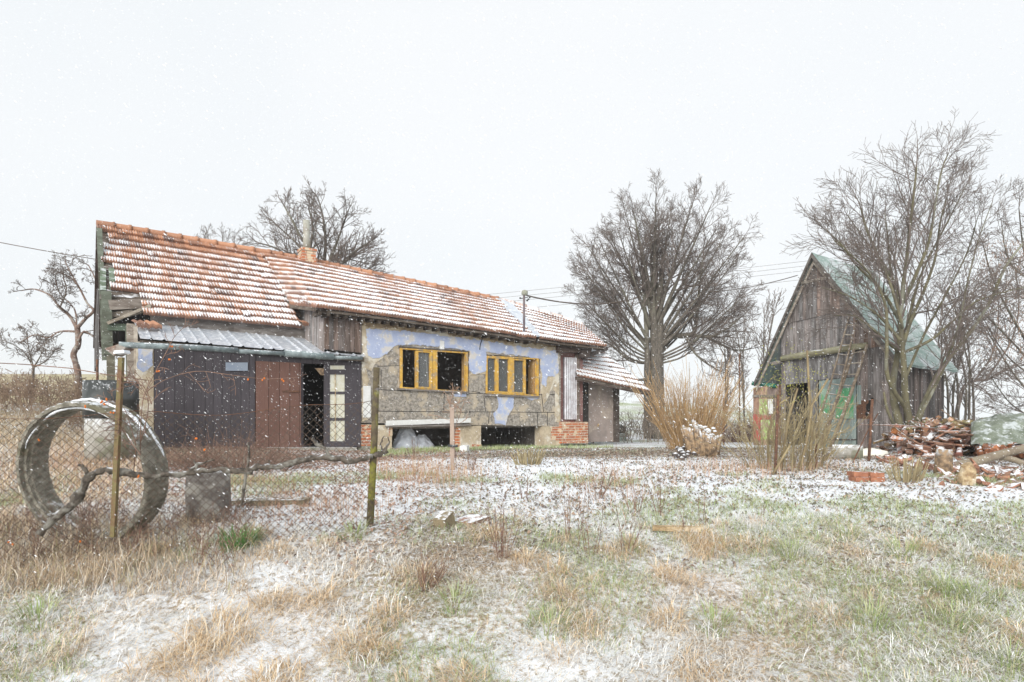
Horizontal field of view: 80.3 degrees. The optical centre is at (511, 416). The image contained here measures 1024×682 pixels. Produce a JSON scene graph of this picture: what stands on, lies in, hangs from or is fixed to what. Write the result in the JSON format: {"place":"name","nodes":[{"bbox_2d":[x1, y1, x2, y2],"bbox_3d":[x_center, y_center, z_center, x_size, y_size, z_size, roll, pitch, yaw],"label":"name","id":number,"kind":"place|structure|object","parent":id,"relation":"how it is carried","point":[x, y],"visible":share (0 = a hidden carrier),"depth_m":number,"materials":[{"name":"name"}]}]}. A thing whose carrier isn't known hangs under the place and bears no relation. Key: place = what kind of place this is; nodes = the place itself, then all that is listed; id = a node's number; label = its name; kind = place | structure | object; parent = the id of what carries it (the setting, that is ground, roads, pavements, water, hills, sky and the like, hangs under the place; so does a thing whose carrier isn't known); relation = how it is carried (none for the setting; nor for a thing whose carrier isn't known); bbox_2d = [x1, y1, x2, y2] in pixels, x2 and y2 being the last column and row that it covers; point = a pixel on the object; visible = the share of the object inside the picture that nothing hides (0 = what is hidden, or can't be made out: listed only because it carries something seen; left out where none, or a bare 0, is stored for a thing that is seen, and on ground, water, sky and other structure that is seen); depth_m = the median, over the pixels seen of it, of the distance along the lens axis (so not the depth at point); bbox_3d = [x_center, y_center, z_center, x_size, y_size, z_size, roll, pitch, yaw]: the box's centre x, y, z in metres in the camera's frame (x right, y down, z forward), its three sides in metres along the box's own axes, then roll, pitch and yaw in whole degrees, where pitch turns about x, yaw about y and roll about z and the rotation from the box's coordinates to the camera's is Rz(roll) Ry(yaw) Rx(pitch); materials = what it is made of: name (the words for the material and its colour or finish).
{"place":"outdoors","nodes":[
{"label":"outdoors","id":0,"kind":"place"},
{"bbox_2d":[0,374,1023,681],"bbox_3d":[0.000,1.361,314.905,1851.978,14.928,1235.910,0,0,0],"label":"ground","id":1,"kind":"structure","parent":0,"point":[486,634],"depth_m":4.79,"materials":[{"name":"snow"}]},
{"bbox_2d":[0,321,63,401],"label":"apple tree","id":2,"kind":"object","parent":1,"relation":"on","point":[29,351],"visible":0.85,"depth_m":18.97,"materials":[{"name":"brown plant"}]},
{"bbox_2d":[0,366,105,431],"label":"scrub","id":3,"kind":"object","parent":1,"relation":"on","point":[27,390],"visible":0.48,"depth_m":14.61,"materials":[{"name":"plant"}]},
{"bbox_2d":[8,249,117,395],"bbox_3d":[-12.369,-2.352,17.026,3.811,4.836,1.373,0,0,0],"label":"apple tree","id":4,"kind":"object","parent":1,"relation":"on","point":[77,345],"visible":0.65,"depth_m":16.96,"materials":[{"name":"brown plant"}]},
{"bbox_2d":[15,398,168,543],"bbox_3d":[-3.893,0.506,5.635,1.377,1.362,0.431,0,0,9],"label":"concrete ring","id":5,"kind":"object","parent":1,"relation":"on","point":[66,409],"visible":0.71,"depth_m":5.59,"materials":[{"name":"concrete"}]},
{"bbox_2d":[96,359,98,379],"bbox_3d":[-8.883,-0.319,13.000,0.043,1.826,0.050,0,0,0],"label":"stake","id":6,"kind":"object","parent":1,"relation":"on","point":[97,369],"visible":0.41,"depth_m":12.98,"materials":[{"name":"metal"}]},
{"bbox_2d":[84,418,136,462],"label":"barrel plinth","id":7,"kind":"structure","parent":1,"relation":"on","point":[104,450],"depth_m":9.85,"materials":[{"name":"concrete"}]},
{"bbox_2d":[82,380,139,417],"bbox_3d":[-6.736,-0.289,10.200,0.830,0.620,0.830,0,0,0],"label":"water barrel","id":8,"kind":"object","parent":7,"relation":"on","point":[92,388],"visible":0.5,"depth_m":9.86,"materials":[{"name":"black plastic"}]},
{"bbox_2d":[0,487,276,569],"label":"scrub","id":9,"kind":"object","parent":1,"relation":"on","point":[233,516],"visible":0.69,"depth_m":5.49,"materials":[{"name":"plant"}]},
{"bbox_2d":[7,319,306,545],"bbox_3d":[-2.976,0.100,5.178,2.532,1.970,0.529,0,0,0],"label":"rose bush","id":10,"kind":"object","parent":1,"relation":"on","point":[143,398],"visible":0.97,"depth_m":5.16,"materials":[{"name":"orange plant"}]},
{"bbox_2d":[0,350,379,569],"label":"chain link fence","id":11,"kind":"object","parent":1,"relation":"on","point":[370,504],"visible":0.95,"depth_m":5.35,"materials":[{"name":"metal"}]},
{"bbox_2d":[36,436,389,535],"bbox_3d":[-2.553,0.583,5.450,2.877,0.806,0.106,0,0,-18],"label":"fallen branch","id":12,"kind":"object","parent":11,"relation":"on","point":[77,496],"visible":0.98,"depth_m":5.39,"materials":[{"name":"wood"}]},
{"bbox_2d":[164,439,231,469],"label":"cut bush","id":13,"kind":"object","parent":1,"relation":"on","point":[181,461],"visible":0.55,"depth_m":9.51,"materials":[{"name":"plant"}]},
{"bbox_2d":[185,471,230,523],"bbox_3d":[-3.101,0.846,6.201,0.423,0.600,0.430,0,0,0],"label":"concrete block","id":14,"kind":"object","parent":1,"relation":"on","point":[202,486],"depth_m":6.03,"materials":[{"name":"concrete"}]},
{"bbox_2d":[197,223,253,244],"bbox_3d":[-12.875,-4.444,27.025,2.660,8.344,1.452,0,0,0],"label":"fruit tree","id":15,"kind":"object","parent":1,"relation":"on","point":[222,237],"visible":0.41,"depth_m":26.83,"materials":[{"name":"brown plant"}]},
{"bbox_2d":[207,522,268,552],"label":"green clump","id":16,"kind":"object","parent":1,"relation":"on","point":[242,541],"visible":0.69,"depth_m":5.40,"materials":[{"name":"green plant"}]},
{"bbox_2d":[164,414,323,475],"bbox_3d":[-4.207,0.586,9.302,2.618,1.301,2.414,0,0,-17],"label":"bramble heap","id":17,"kind":"object","parent":1,"relation":"on","point":[242,456],"visible":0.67,"depth_m":9.30,"materials":[{"name":"plant"}]},
{"bbox_2d":[231,497,309,505],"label":"snowy slab","id":18,"kind":"structure","parent":1,"relation":"on","point":[262,500],"depth_m":6.78,"materials":[{"name":"stone"}]},
{"bbox_2d":[234,176,396,273],"bbox_3d":[-7.495,-4.095,22.910,6.317,9.643,3.008,0,0,0],"label":"fruit tree","id":19,"kind":"object","parent":1,"relation":"on","point":[338,255],"visible":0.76,"depth_m":22.71,"materials":[{"name":"brown plant"}]},
{"bbox_2d":[93,219,650,450],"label":"cottage","id":20,"kind":"structure","parent":1,"relation":"on","point":[456,325],"depth_m":14.36,"materials":[{"name":"ceramic"}]},
{"bbox_2d":[0,242,97,259],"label":"supply cable","id":21,"kind":"object","parent":20,"relation":"attached to","point":[48,251],"visible":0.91,"depth_m":13.30,"materials":[{"name":"rubber"}]},
{"bbox_2d":[105,342,362,359],"bbox_3d":[-5.255,-1.243,12.142,4.819,0.307,0.422,0,0,-34],"label":"gutter pipe","id":22,"kind":"object","parent":20,"relation":"attached to","point":[284,353],"visible":0.98,"depth_m":11.85,"materials":[{"name":"grey metal"}]},
{"bbox_2d":[256,361,300,447],"bbox_3d":[-4.940,-0.232,12.855,0.918,1.867,0.061,0,0,-36],"label":"door","id":23,"kind":"structure","parent":20,"relation":"in","point":[290,395],"depth_m":12.84,"materials":[{"name":"wood"}]},
{"bbox_2d":[324,363,357,446],"bbox_3d":[-3.860,-0.268,13.708,0.780,1.898,0.044,0,0,-36],"label":"glazed door","id":24,"kind":"structure","parent":20,"relation":"in","point":[337,374],"depth_m":13.70,"materials":[{"name":"brown wood"}]},
{"bbox_2d":[385,424,470,426],"bbox_3d":[-2.027,0.214,14.940,2.330,0.061,0.085,0,0,-36],"label":"ledge board","id":25,"kind":"object","parent":20,"relation":"attached to","point":[430,425],"visible":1,"depth_m":14.84,"materials":[{"name":"grey wood"}]},
{"bbox_2d":[386,418,470,425],"bbox_3d":[-2.012,0.120,14.923,2.312,0.175,0.060,0,0,-36],"label":"white plank","id":26,"kind":"object","parent":25,"relation":"on","point":[416,422],"visible":1,"depth_m":14.81,"materials":[{"name":"paint"}]},
{"bbox_2d":[397,346,468,393],"bbox_3d":[-2.009,-1.159,15.153,1.978,1.117,0.370,0,0,-36],"label":"window","id":27,"kind":"structure","parent":20,"relation":"in","point":[427,359],"depth_m":14.97,"materials":[{"name":"yellow paint"}]},
{"bbox_2d":[484,356,539,397],"bbox_3d":[-0.072,-1.089,16.547,1.829,1.102,0.360,0,0,-36],"label":"window","id":28,"kind":"structure","parent":20,"relation":"in","point":[497,378],"depth_m":16.42,"materials":[{"name":"yellow paint"}]},
{"bbox_2d":[519,290,530,331],"bbox_3d":[0.352,-2.836,16.584,0.172,1.256,0.361,0,0,36],"label":"roof mast","id":29,"kind":"object","parent":20,"relation":"on","point":[524,293],"visible":0.92,"depth_m":16.54,"materials":[{"name":"metal"}]},
{"bbox_2d":[526,295,638,304],"bbox_3d":[2.700,-4.024,20.308,0.040,1.442,8.710,0,0,32],"label":"supply cable","id":30,"kind":"object","parent":29,"relation":"attached to","point":[580,303],"visible":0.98,"depth_m":19.66,"materials":[{"name":"rubber"}]},
{"bbox_2d":[392,429,434,448],"bbox_3d":[-2.372,0.548,15.174,1.583,0.742,0.486,0,0,-37],"label":"plastic sheeting","id":31,"kind":"object","parent":1,"relation":"on","point":[404,437],"visible":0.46,"depth_m":15.05,"materials":[{"name":"white plastic"}]},
{"bbox_2d":[407,438,421,459],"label":"twig plant","id":32,"kind":"object","parent":1,"relation":"on","point":[413,446],"visible":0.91,"depth_m":10.65,"materials":[{"name":"plant"}]},
{"bbox_2d":[411,551,448,591],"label":"twig plant","id":33,"kind":"object","parent":1,"relation":"on","point":[425,578],"visible":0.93,"depth_m":4.69,"materials":[{"name":"plant"}]},
{"bbox_2d":[433,510,455,529],"bbox_3d":[-0.658,1.024,5.900,0.158,0.200,0.180,0,0,23],"label":"stone","id":34,"kind":"object","parent":1,"relation":"on","point":[441,517],"visible":0.79,"depth_m":5.85,"materials":[{"name":"stone"}]},
{"bbox_2d":[429,382,470,466],"bbox_3d":[-0.960,0.142,9.839,0.668,1.394,0.683,0,0,-34],"label":"sapling","id":35,"kind":"object","parent":1,"relation":"on","point":[448,400],"visible":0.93,"depth_m":9.81,"materials":[{"name":"brown plant"}]},
{"bbox_2d":[450,407,454,469],"bbox_3d":[-0.941,0.398,9.560,0.074,1.095,0.050,0,0,0],"label":"garden stake","id":36,"kind":"object","parent":1,"relation":"on","point":[452,453],"visible":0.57,"depth_m":9.54,"materials":[{"name":"wood"}]},
{"bbox_2d":[0,429,906,609],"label":"dry weeds","id":37,"kind":"object","parent":1,"relation":"on","point":[422,470],"visible":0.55,"depth_m":8.17,"materials":[{"name":"beige plant"}]},
{"bbox_2d":[460,445,469,451],"bbox_3d":[-1.030,0.705,13.180,0.168,0.180,0.202,0,0,11],"label":"white box","id":38,"kind":"object","parent":1,"relation":"on","point":[464,447],"visible":0.57,"depth_m":13.09,"materials":[{"name":"paint"}]},
{"bbox_2d":[462,448,477,469],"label":"twig plant","id":39,"kind":"object","parent":1,"relation":"on","point":[474,461],"visible":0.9,"depth_m":9.55,"materials":[{"name":"plant"}]},
{"bbox_2d":[455,513,490,525],"bbox_3d":[-0.416,1.045,6.140,0.258,0.072,0.321,0,0,38],"label":"tile fragment","id":40,"kind":"object","parent":1,"relation":"on","point":[467,518],"visible":0.64,"depth_m":6.11,"materials":[{"name":"brick"}]},
{"bbox_2d":[479,497,526,558],"bbox_3d":[-0.076,0.955,5.174,0.420,0.574,0.293,0,0,0],"label":"twig plant","id":41,"kind":"object","parent":1,"relation":"on","point":[496,539],"visible":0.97,"depth_m":5.20,"materials":[{"name":"plant"}]},
{"bbox_2d":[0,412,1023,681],"bbox_3d":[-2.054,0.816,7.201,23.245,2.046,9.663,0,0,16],"label":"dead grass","id":42,"kind":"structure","parent":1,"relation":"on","point":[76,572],"depth_m":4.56,"materials":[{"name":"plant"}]},
{"bbox_2d":[0,444,1023,681],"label":"green grass","id":43,"kind":"structure","parent":1,"relation":"on","point":[712,613],"depth_m":4.79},
{"bbox_2d":[1,445,1023,569],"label":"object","id":44,"kind":"object","parent":1,"relation":"on","point":[396,457],"visible":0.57,"depth_m":7.68,"materials":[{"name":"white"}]},
{"bbox_2d":[514,517,526,525],"bbox_3d":[0.084,1.047,6.016,0.135,0.100,0.132,0,0,0],"label":"stone","id":45,"kind":"object","parent":1,"relation":"on","point":[518,520],"visible":0.7,"depth_m":5.99,"materials":[{"name":"stone"}]},
{"bbox_2d":[518,472,530,498],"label":"twig plant","id":46,"kind":"object","parent":1,"relation":"on","point":[527,488],"visible":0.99,"depth_m":7.12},
{"bbox_2d":[510,447,545,465],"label":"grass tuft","id":47,"kind":"object","parent":1,"relation":"on","point":[522,458],"visible":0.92,"depth_m":10.29,"materials":[{"name":"plant"}]},
{"bbox_2d":[557,481,574,537],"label":"twig plant","id":48,"kind":"object","parent":1,"relation":"on","point":[569,513],"visible":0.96,"depth_m":5.62,"materials":[{"name":"plant"}]},
{"bbox_2d":[550,473,593,548],"bbox_3d":[0.513,0.826,5.260,0.211,0.750,0.398,0,0,43],"label":"twig plant","id":49,"kind":"object","parent":1,"relation":"on","point":[579,515],"visible":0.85,"depth_m":5.38,"materials":[{"name":"plant"}]},
{"bbox_2d":[573,492,606,554],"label":"twig plant","id":50,"kind":"object","parent":1,"relation":"on","point":[582,520],"visible":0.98,"depth_m":5.26,"materials":[{"name":"plant"}]},
{"bbox_2d":[577,444,624,498],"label":"twig plant","id":51,"kind":"object","parent":1,"relation":"on","point":[603,476],"visible":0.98,"depth_m":7.12,"materials":[{"name":"plant"}]},
{"bbox_2d":[619,433,625,440],"bbox_3d":[4.306,0.789,23.620,0.335,0.290,0.340,0,0,0],"label":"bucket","id":52,"kind":"object","parent":1,"relation":"on","point":[620,439],"visible":0.64,"depth_m":23.50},
{"bbox_2d":[612,501,644,552],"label":"twig plant","id":53,"kind":"object","parent":1,"relation":"on","point":[620,541],"visible":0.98,"depth_m":5.30,"materials":[{"name":"plant"}]},
{"bbox_2d":[618,475,648,514],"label":"twig plant","id":54,"kind":"object","parent":1,"relation":"on","point":[634,499],"visible":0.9,"depth_m":6.38,"materials":[{"name":"plant"}]},
{"bbox_2d":[648,477,670,515],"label":"twig plant","id":55,"kind":"object","parent":1,"relation":"on","point":[660,494],"visible":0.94,"depth_m":6.34,"materials":[{"name":"plant"}]},
{"bbox_2d":[561,168,771,438],"bbox_3d":[6.715,-4.365,25.784,9.432,11.206,5.912,0,0,0],"label":"linden tree","id":56,"kind":"object","parent":1,"relation":"on","point":[653,296],"visible":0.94,"depth_m":25.60,"materials":[{"name":"brown plant"}]},
{"bbox_2d":[652,525,700,531],"bbox_3d":[1.565,1.062,5.780,0.450,0.040,0.102,0,0,8],"label":"short plank","id":57,"kind":"object","parent":1,"relation":"on","point":[668,527],"visible":0.71,"depth_m":5.74,"materials":[{"name":"brown wood"}]},
{"bbox_2d":[677,505,687,535],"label":"twig plant","id":58,"kind":"object","parent":1,"relation":"on","point":[682,519],"visible":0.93,"depth_m":5.75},
{"bbox_2d":[672,446,696,460],"bbox_3d":[3.429,0.694,12.008,0.453,0.181,2.527,0,0,17],"label":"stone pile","id":59,"kind":"object","parent":1,"relation":"on","point":[682,454],"visible":0.9,"depth_m":11.27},
{"bbox_2d":[619,408,752,443],"bbox_3d":[7.364,0.250,23.603,6.515,1.403,8.646,0,0,13],"label":"scrub","id":60,"kind":"object","parent":1,"relation":"on","point":[651,430],"visible":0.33,"depth_m":21.76,"materials":[{"name":"plant"}]},
{"bbox_2d":[619,354,756,449],"bbox_3d":[4.167,-0.364,14.053,3.076,2.332,2.390,0,0,-39],"label":"willow shrub","id":61,"kind":"object","parent":1,"relation":"on","point":[673,437],"visible":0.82,"depth_m":14.00,"materials":[{"name":"plant"}]},
{"bbox_2d":[680,419,722,456],"bbox_3d":[3.808,0.430,12.184,0.872,0.758,0.548,0,0,0],"label":"tree stump","id":62,"kind":"object","parent":1,"relation":"on","point":[691,442],"visible":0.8,"depth_m":11.99,"materials":[{"name":"brown wood"}]},
{"bbox_2d":[698,483,708,525],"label":"twig plant","id":63,"kind":"object","parent":1,"relation":"on","point":[701,507],"visible":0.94,"depth_m":5.97,"materials":[{"name":"plant"}]},
{"bbox_2d":[723,398,724,445],"bbox_3d":[6.281,0.196,18.000,0.043,1.517,0.050,0,0,0],"label":"stake","id":64,"kind":"object","parent":1,"relation":"on","point":[724,428],"visible":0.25,"depth_m":17.98,"materials":[{"name":"wood"}]},
{"bbox_2d":[710,326,751,425],"bbox_3d":[12.835,-2.540,35.940,2.553,6.417,1.959,0,0,0],"label":"slender tree","id":65,"kind":"object","parent":1,"relation":"on","point":[725,350],"visible":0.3,"depth_m":35.95,"materials":[{"name":"brown plant"}]},
{"bbox_2d":[713,422,752,442],"bbox_3d":[8.192,0.661,22.190,2.360,1.080,2.191,0,0,-41],"label":"twig heap","id":66,"kind":"object","parent":1,"relation":"on","point":[732,437],"visible":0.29,"depth_m":22.04,"materials":[{"name":"plant"}]},
{"bbox_2d":[739,354,739,436],"bbox_3d":[8.250,-0.634,22.000,0.043,3.316,0.050,0,0,0],"label":"stake","id":67,"kind":"object","parent":1,"relation":"on","point":[739,386],"visible":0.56,"depth_m":21.98,"materials":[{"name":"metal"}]},
{"bbox_2d":[726,310,756,421],"bbox_3d":[14.332,-3.075,38.067,2.451,7.345,1.706,0,0,-29],"label":"slender tree","id":68,"kind":"object","parent":1,"relation":"on","point":[743,380],"visible":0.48,"depth_m":37.97,"materials":[{"name":"brown plant"}]},
{"bbox_2d":[745,287,786,386],"bbox_3d":[14.191,-3.232,33.753,2.107,8.014,2.036,0,0,0],"label":"slender tree","id":69,"kind":"object","parent":1,"relation":"on","point":[770,320],"visible":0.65,"depth_m":33.87,"materials":[{"name":"brown plant"}]},
{"bbox_2d":[674,328,868,474],"bbox_3d":[4.115,-0.318,9.708,2.880,2.383,1.870,0,0,0],"label":"lilac shrub","id":70,"kind":"object","parent":1,"relation":"on","point":[810,429],"visible":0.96,"depth_m":9.66,"materials":[{"name":"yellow plant"}]},
{"bbox_2d":[774,394,778,474],"bbox_3d":[3.989,0.312,9.150,0.040,1.310,0.383,0,0,31],"label":"iron post","id":71,"kind":"object","parent":1,"relation":"on","point":[776,431],"visible":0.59,"depth_m":9.16,"materials":[{"name":"metal"}]},
{"bbox_2d":[815,433,816,466],"bbox_3d":[4.900,0.599,9.780,0.035,0.668,0.040,0,0,0],"label":"iron post","id":72,"kind":"object","parent":1,"relation":"on","point":[816,450],"visible":0.38,"depth_m":9.76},
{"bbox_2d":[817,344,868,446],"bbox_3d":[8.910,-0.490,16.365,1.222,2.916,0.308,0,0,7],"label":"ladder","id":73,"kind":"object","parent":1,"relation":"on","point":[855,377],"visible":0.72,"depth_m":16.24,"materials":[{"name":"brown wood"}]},
{"bbox_2d":[832,444,862,459],"bbox_3d":[6.205,0.654,11.230,0.492,0.280,0.280,0,0,27],"label":"concrete pipe","id":74,"kind":"object","parent":1,"relation":"on","point":[850,451],"visible":0.69,"depth_m":11.12,"materials":[{"name":"concrete"}]},
{"bbox_2d":[751,252,957,447],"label":"wooden shed","id":75,"kind":"structure","parent":1,"relation":"on","point":[867,382],"depth_m":17.14,"materials":[{"name":"brown wood"}]},
{"bbox_2d":[708,275,797,291],"bbox_3d":[7.995,-4.517,20.751,0.024,0.890,6.522,0,0,-4],"label":"supply cable","id":76,"kind":"object","parent":75,"relation":"attached to","point":[753,286],"visible":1,"depth_m":20.08,"materials":[{"name":"rubber"}]},
{"bbox_2d":[753,385,780,444],"bbox_3d":[7.938,0.113,18.808,0.912,2.216,0.093,0,0,10],"label":"old door","id":77,"kind":"structure","parent":75,"relation":"attached to","point":[772,391],"depth_m":18.82,"materials":[{"name":"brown wood"}]},
{"bbox_2d":[813,317,857,435],"bbox_3d":[8.769,-0.985,16.497,1.162,3.492,0.303,0,0,8],"label":"ladder","id":78,"kind":"object","parent":75,"relation":"attached to","point":[832,376],"visible":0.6,"depth_m":16.47,"materials":[{"name":"brown wood"}]},
{"bbox_2d":[819,377,855,446],"bbox_3d":[9.079,-0.086,16.942,0.047,2.000,1.021,0,0,-36],"label":"double door","id":79,"kind":"structure","parent":75,"relation":"in","point":[848,381],"depth_m":16.81,"materials":[{"name":"green wood"}]},
{"bbox_2d":[849,476,868,481],"bbox_3d":[4.667,0.836,8.167,0.176,0.060,0.183,0,0,0],"label":"brick","id":80,"kind":"object","parent":1,"relation":"on","point":[856,479],"visible":0.79,"depth_m":8.08,"materials":[{"name":"brick"}]},
{"bbox_2d":[847,471,867,476],"bbox_3d":[4.675,0.772,8.212,0.176,0.060,0.209,0,0,0],"label":"brick","id":81,"kind":"object","parent":80,"relation":"on","point":[857,473],"visible":1,"depth_m":8.13,"materials":[{"name":"brick"}]},
{"bbox_2d":[852,413,877,462],"bbox_3d":[6.372,0.369,10.912,1.233,0.877,0.039,0,0,-41],"label":"thin rod","id":82,"kind":"object","parent":1,"relation":"on","point":[863,439],"visible":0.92,"depth_m":10.79,"materials":[{"name":"metal"}]},
{"bbox_2d":[867,399,873,460],"bbox_3d":[6.332,0.284,10.720,0.109,1.196,0.048,0,0,0],"label":"iron post","id":83,"kind":"object","parent":1,"relation":"on","point":[870,430],"visible":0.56,"depth_m":10.70,"materials":[{"name":"metal"}]},
{"bbox_2d":[863,448,888,456],"bbox_3d":[7.053,0.757,12.319,1.152,0.276,0.474,0,0,0],"label":"lime heap","id":84,"kind":"object","parent":1,"relation":"on","point":[874,451],"visible":0.15,"depth_m":12.14,"materials":[{"name":"white"}]},
{"bbox_2d":[869,477,884,481],"bbox_3d":[4.853,0.836,8.137,0.176,0.060,0.186,0,0,0],"label":"brick","id":85,"kind":"object","parent":1,"relation":"on","point":[877,479],"visible":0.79,"depth_m":8.05,"materials":[{"name":"brick"}]},
{"bbox_2d":[868,472,883,476],"bbox_3d":[4.863,0.774,8.161,0.176,0.060,0.191,0,0,0],"label":"brick","id":86,"kind":"object","parent":85,"relation":"on","point":[876,474],"visible":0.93,"depth_m":8.07,"materials":[{"name":"brick"}]},
{"bbox_2d":[781,107,1023,430],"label":"yard tree","id":87,"kind":"object","parent":1,"relation":"on","point":[900,335],"visible":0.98,"depth_m":12.98,"materials":[{"name":"brown plant"}]},
{"bbox_2d":[882,455,929,482],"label":"grass tuft","id":88,"kind":"object","parent":1,"relation":"on","point":[915,476],"visible":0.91,"depth_m":8.13,"materials":[{"name":"plant"}]},
{"bbox_2d":[859,409,982,456],"bbox_3d":[9.085,0.499,12.881,2.534,1.295,3.740,0,0,37],"label":"woodpile","id":89,"kind":"object","parent":1,"relation":"on","point":[951,430],"visible":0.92,"depth_m":12.36,"materials":[{"name":"brown wood"}]},
{"bbox_2d":[921,453,934,457],"bbox_3d":[8.181,0.760,11.792,0.394,0.138,0.361,0,0,-38],"label":"brick slab","id":90,"kind":"object","parent":1,"relation":"on","point":[929,454],"depth_m":11.74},
{"bbox_2d":[934,449,952,472],"bbox_3d":[6.360,0.689,8.943,0.240,0.436,0.236,0,0,42],"label":"cut log","id":91,"kind":"object","parent":1,"relation":"on","point":[943,459],"visible":0.67,"depth_m":8.86,"materials":[{"name":"brown wood"}]},
{"bbox_2d":[875,445,1023,491],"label":"brick rubble","id":92,"kind":"object","parent":1,"relation":"on","point":[1000,472],"visible":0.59,"depth_m":8.76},
{"bbox_2d":[931,411,977,428],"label":"scrub","id":93,"kind":"object","parent":1,"relation":"on","point":[963,417],"visible":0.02,"depth_m":14.65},
{"bbox_2d":[911,271,998,426],"bbox_3d":[13.825,-1.834,19.023,2.537,5.453,1.540,0,0,26],"label":"elder thicket","id":94,"kind":"object","parent":1,"relation":"on","point":[968,393],"visible":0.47,"depth_m":18.97,"materials":[{"name":"brown plant"}]},
{"bbox_2d":[956,462,976,485],"bbox_3d":[5.918,0.759,7.878,0.250,0.346,0.208,0,0,-37],"label":"cut log","id":95,"kind":"object","parent":1,"relation":"on","point":[967,475],"visible":0.76,"depth_m":7.82,"materials":[{"name":"brown wood"}]},
{"bbox_2d":[933,445,1023,465],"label":"fallen log","id":96,"kind":"object","parent":1,"relation":"on","point":[1004,454],"visible":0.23,"depth_m":9.94,"materials":[{"name":"wood"}]},
{"bbox_2d":[939,179,1023,414],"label":"edge tree","id":97,"kind":"object","parent":1,"relation":"on","point":[999,354],"visible":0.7,"depth_m":14.41,"materials":[{"name":"brown plant"}]},
{"bbox_2d":[954,247,1023,419],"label":"leaning tree","id":98,"kind":"object","parent":1,"relation":"on","point":[990,395],"visible":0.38,"depth_m":20.98,"materials":[{"name":"plant"}]},
{"bbox_2d":[971,413,1023,457],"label":"tarp pile","id":99,"kind":"object","parent":1,"relation":"on","point":[991,430],"visible":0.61,"depth_m":11.64,"materials":[{"name":"green plastic"}]},
{"bbox_2d":[0,0,1023,637],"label":"falling snow","id":100,"kind":"structure","parent":0,"point":[518,256],"depth_m":6.32,"materials":[{"name":"snow"}]},
{"bbox_2d":[0,0,1023,419],"label":"sky","id":101,"kind":"structure","parent":0,"point":[394,27],"materials":[{"name":"white"}]},
{"bbox_2d":[502,241,1010,297],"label":"power line","id":102,"kind":"object","parent":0,"point":[747,272],"visible":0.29,"depth_m":51.07,"materials":[{"name":"metal"}]},
{"bbox_2d":[496,235,1019,293],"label":"power line","id":103,"kind":"object","parent":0,"point":[739,268],"visible":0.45,"depth_m":51.20,"materials":[{"name":"metal"}]},
{"bbox_2d":[517,245,1017,300],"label":"power line","id":104,"kind":"object","parent":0,"point":[788,272],"visible":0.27,"depth_m":50.66,"materials":[{"name":"metal"}]},
{"bbox_2d":[542,256,999,306],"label":"power line","id":105,"kind":"object","parent":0,"point":[795,280],"visible":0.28,"depth_m":50.42,"materials":[{"name":"rubber"}]}
]}

